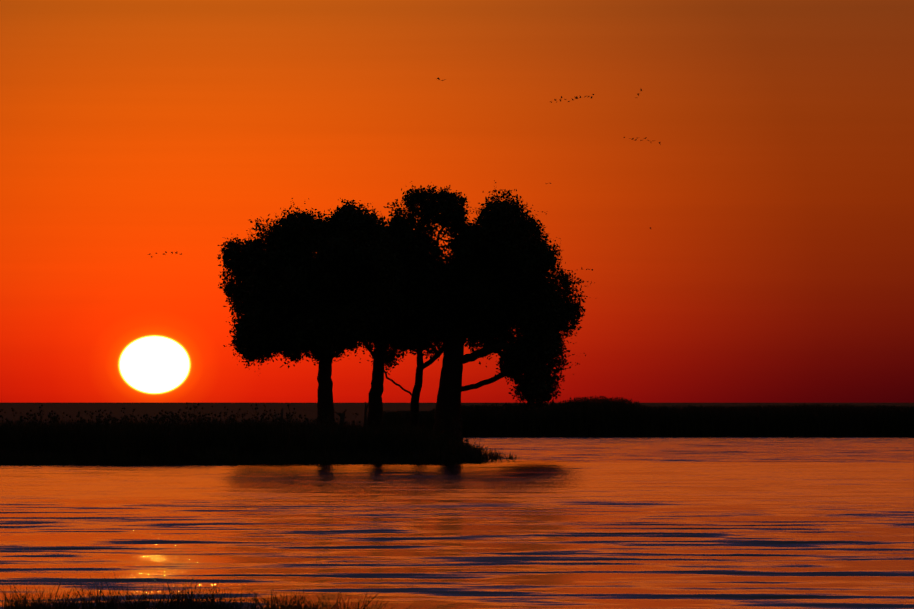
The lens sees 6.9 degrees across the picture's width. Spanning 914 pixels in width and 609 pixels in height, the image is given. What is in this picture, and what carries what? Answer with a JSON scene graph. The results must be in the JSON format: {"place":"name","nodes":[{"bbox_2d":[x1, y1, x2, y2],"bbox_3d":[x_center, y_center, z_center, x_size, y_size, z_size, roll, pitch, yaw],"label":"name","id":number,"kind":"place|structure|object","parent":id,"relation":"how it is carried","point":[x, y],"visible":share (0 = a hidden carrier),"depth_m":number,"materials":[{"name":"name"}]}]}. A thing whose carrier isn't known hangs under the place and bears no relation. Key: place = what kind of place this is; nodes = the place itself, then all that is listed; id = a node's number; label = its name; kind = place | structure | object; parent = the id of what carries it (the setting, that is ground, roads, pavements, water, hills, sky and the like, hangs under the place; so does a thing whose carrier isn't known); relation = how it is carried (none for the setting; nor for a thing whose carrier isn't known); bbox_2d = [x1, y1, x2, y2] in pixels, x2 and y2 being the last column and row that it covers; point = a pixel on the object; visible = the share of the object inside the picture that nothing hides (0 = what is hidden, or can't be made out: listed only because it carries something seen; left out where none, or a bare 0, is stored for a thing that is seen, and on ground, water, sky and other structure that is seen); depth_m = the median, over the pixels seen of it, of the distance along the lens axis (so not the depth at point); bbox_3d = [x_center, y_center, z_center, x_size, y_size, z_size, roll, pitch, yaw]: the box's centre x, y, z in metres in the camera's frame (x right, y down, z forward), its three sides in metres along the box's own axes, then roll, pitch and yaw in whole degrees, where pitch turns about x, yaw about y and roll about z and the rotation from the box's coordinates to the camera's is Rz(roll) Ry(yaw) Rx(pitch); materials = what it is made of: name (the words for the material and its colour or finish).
{"place":"outdoors","nodes":[
{"label":"outdoors","id":0,"kind":"place"},
{"bbox_2d":[148,78,659,273],"bbox_3d":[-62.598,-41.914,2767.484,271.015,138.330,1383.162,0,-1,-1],"label":"birds","id":1,"kind":"object","parent":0,"point":[576,97],"visible":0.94,"depth_m":2387.29,"materials":[{"name":"grey"}]},
{"bbox_2d":[0,437,913,608],"bbox_3d":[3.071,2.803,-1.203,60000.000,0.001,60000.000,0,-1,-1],"label":"water surface","id":2,"kind":"object","parent":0,"point":[685,523],"depth_m":171.02,"materials":[{"name":"orange liquid"}]},
{"bbox_2d":[0,403,913,464],"bbox_3d":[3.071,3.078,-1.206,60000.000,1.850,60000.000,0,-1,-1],"label":"ground","id":3,"kind":"structure","parent":0,"point":[309,410],"depth_m":2242.57,"materials":[{"name":"black soil"}]},
{"bbox_2d":[0,574,420,608],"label":"shore grass","id":4,"kind":"structure","parent":3,"relation":"on","point":[189,603],"depth_m":93.25,"materials":[{"name":"black plant"}]},
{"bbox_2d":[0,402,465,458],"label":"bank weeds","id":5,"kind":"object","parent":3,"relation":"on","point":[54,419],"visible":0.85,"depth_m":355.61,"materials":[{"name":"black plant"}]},
{"bbox_2d":[0,418,522,464],"bbox_3d":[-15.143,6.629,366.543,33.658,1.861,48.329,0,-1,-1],"label":"bank grass","id":6,"kind":"structure","parent":3,"relation":"on","point":[388,437],"depth_m":352.81,"materials":[{"name":"black plant"}]},
{"bbox_2d":[335,409,346,428],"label":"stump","id":7,"kind":"object","parent":6,"relation":"on","point":[342,416],"visible":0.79,"depth_m":364.65,"materials":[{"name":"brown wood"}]},
{"bbox_2d":[363,401,368,430],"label":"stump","id":8,"kind":"object","parent":6,"relation":"on","point":[365,416],"visible":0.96,"depth_m":364.67,"materials":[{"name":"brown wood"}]},
{"bbox_2d":[217,198,407,427],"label":"tree","id":9,"kind":"object","parent":3,"relation":"on","point":[290,292],"visible":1,"depth_m":372.77,"materials":[{"name":"black plant"}]},
{"bbox_2d":[371,318,445,426],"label":"fork tree","id":10,"kind":"object","parent":3,"relation":"on","point":[431,348],"visible":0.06,"depth_m":384.59,"materials":[{"name":"black plant"}]},
{"bbox_2d":[359,181,492,427],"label":"tree","id":11,"kind":"object","parent":3,"relation":"on","point":[430,289],"visible":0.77,"depth_m":378.54,"materials":[{"name":"black plant"}]},
{"bbox_2d":[432,180,594,441],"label":"tree","id":12,"kind":"object","parent":3,"relation":"on","point":[532,305],"visible":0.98,"depth_m":379.48,"materials":[{"name":"black plant"}]},
{"bbox_2d":[0,0,913,402],"label":"sky","id":13,"kind":"structure","parent":0,"point":[774,263],"materials":[{"name":"orange"}]}
]}

